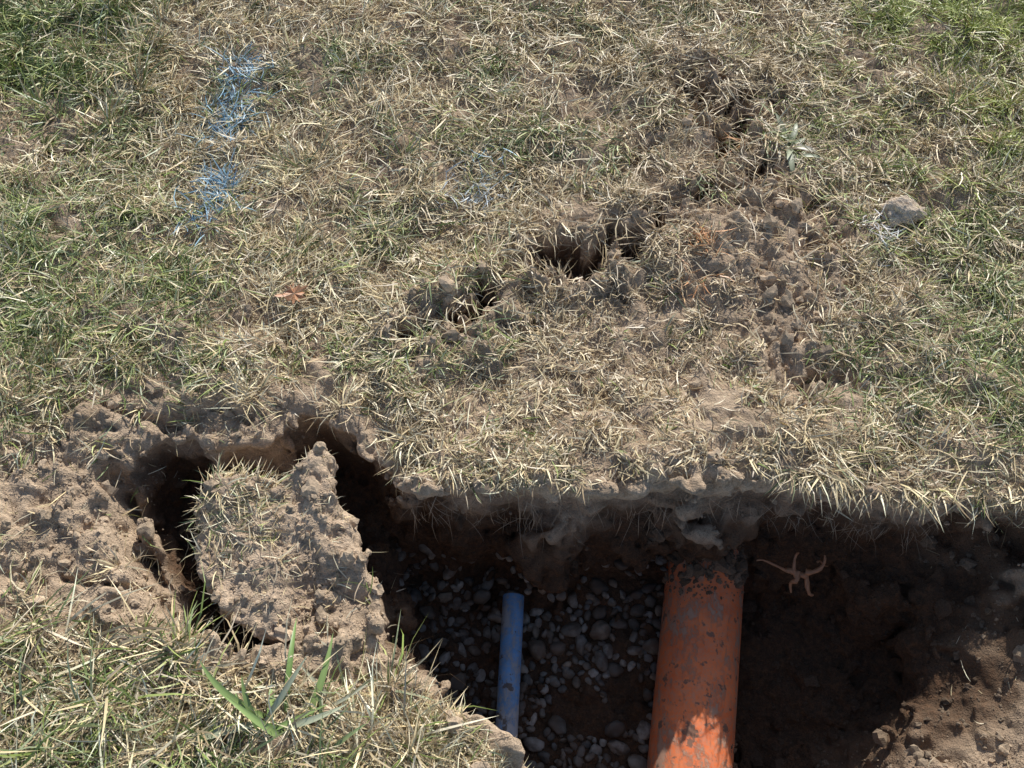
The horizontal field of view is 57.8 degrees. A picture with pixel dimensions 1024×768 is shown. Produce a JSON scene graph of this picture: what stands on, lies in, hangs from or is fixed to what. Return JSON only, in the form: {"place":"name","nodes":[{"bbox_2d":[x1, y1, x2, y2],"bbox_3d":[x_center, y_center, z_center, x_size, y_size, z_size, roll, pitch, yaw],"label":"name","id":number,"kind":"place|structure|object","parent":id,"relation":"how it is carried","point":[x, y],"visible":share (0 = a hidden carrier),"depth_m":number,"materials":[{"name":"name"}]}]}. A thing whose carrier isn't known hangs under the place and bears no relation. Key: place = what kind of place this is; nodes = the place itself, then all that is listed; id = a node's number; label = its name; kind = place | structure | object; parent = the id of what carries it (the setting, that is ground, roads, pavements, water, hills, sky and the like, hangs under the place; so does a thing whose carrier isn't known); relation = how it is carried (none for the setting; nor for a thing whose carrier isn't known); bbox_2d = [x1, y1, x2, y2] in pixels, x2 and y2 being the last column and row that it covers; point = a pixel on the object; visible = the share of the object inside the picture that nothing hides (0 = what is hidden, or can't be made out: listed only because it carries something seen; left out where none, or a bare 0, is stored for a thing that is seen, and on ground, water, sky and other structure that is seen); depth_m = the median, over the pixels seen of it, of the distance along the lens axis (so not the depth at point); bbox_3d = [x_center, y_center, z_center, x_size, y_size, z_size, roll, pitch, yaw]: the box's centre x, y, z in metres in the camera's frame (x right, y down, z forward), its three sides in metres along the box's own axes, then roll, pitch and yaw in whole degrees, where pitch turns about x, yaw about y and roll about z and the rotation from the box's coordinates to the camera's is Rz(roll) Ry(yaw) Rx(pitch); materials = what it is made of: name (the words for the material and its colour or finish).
{"place":"outdoors","nodes":[
{"label":"outdoors","id":0,"kind":"place"},
{"bbox_2d":[0,0,1023,767],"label":"ground","id":1,"kind":"structure","parent":0,"point":[540,560],"depth_m":1.86,"materials":[{"name":"soil"}]},
{"bbox_2d":[189,618,346,742],"bbox_3d":[-0.417,0.504,1.519,0.295,0.095,0.186,-24,65,-12],"label":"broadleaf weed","id":2,"kind":"object","parent":1,"relation":"on","point":[245,710],"visible":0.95,"depth_m":1.50,"materials":[{"name":"green plant"}]},
{"bbox_2d":[195,449,381,645],"bbox_3d":[-0.416,0.353,1.766,0.299,0.350,0.356,-21,64,-11],"label":"sod clump","id":3,"kind":"object","parent":1,"relation":"on","point":[350,540],"visible":0.61,"depth_m":1.64,"materials":[{"name":"soil"}]},
{"bbox_2d":[275,283,307,303],"bbox_3d":[-0.443,-0.182,1.868,0.075,0.014,0.045,-26,82,-26],"label":"dry oak leaf","id":4,"kind":"object","parent":1,"relation":"on","point":[295,295],"visible":1,"depth_m":1.87,"materials":[{"name":"brown plant"}]},
{"bbox_2d":[297,667,368,751],"bbox_3d":[-0.297,0.529,1.513,0.133,0.045,0.139,0,62,0],"label":"broadleaf weed","id":5,"kind":"object","parent":1,"relation":"on","point":[349,734],"visible":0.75,"depth_m":1.51,"materials":[{"name":"green plant"}]},
{"bbox_2d":[495,593,523,737],"bbox_3d":[-0.014,0.743,1.808,0.045,0.059,0.667,3,62,1],"label":"blue water pipe","id":6,"kind":"object","parent":1,"relation":"on","point":[508,696],"visible":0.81,"depth_m":1.88,"materials":[{"name":"blue plastic"}]},
{"bbox_2d":[0,0,1023,767],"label":"grass","id":7,"kind":"structure","parent":1,"relation":"on","point":[134,70],"depth_m":1.93,"materials":[{"name":"plant"}]},
{"bbox_2d":[0,55,1023,767],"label":"soil clods","id":8,"kind":"object","parent":1,"relation":"on","point":[310,491],"visible":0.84,"depth_m":1.78,"materials":[{"name":"brown soil"}]},
{"bbox_2d":[395,543,667,767],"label":"pebble bed","id":9,"kind":"object","parent":1,"relation":"on","point":[601,630],"visible":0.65,"depth_m":1.95,"materials":[{"name":"grey gravel"}]},
{"bbox_2d":[400,492,946,555],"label":"exposed roots","id":10,"kind":"object","parent":1,"relation":"on","point":[766,510],"visible":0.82,"depth_m":1.76,"materials":[{"name":"brown plant"}]},
{"bbox_2d":[647,550,743,767],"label":"orange sewer pipe","id":11,"kind":"object","parent":1,"relation":"on","point":[693,719],"visible":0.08,"depth_m":1.80,"materials":[{"name":"plastic"}]},
{"bbox_2d":[662,544,751,767],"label":"soil on pipe","id":12,"kind":"structure","parent":11,"relation":"on","point":[730,566],"depth_m":1.89,"materials":[{"name":"brown soil"}]},
{"bbox_2d":[756,552,827,596],"bbox_3d":[0.556,0.378,1.841,0.143,0.047,0.079,0,62,0],"label":"root fragment","id":13,"kind":"object","parent":1,"relation":"on","point":[795,573],"visible":1,"depth_m":1.84,"materials":[{"name":"brown plant"}]},
{"bbox_2d":[763,114,823,174],"bbox_3d":[0.624,-0.528,2.083,0.158,0.056,0.165,-40,69,-19],"label":"broadleaf weed","id":14,"kind":"object","parent":1,"relation":"on","point":[791,158],"visible":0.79,"depth_m":2.07,"materials":[{"name":"green plant"}]},
{"bbox_2d":[880,195,927,226],"bbox_3d":[0.841,-0.369,1.990,0.094,0.057,0.077,0,62,0],"label":"pale clod","id":15,"kind":"object","parent":1,"relation":"on","point":[903,209],"visible":0.99,"depth_m":1.97,"materials":[{"name":"beige stone"}]}
]}

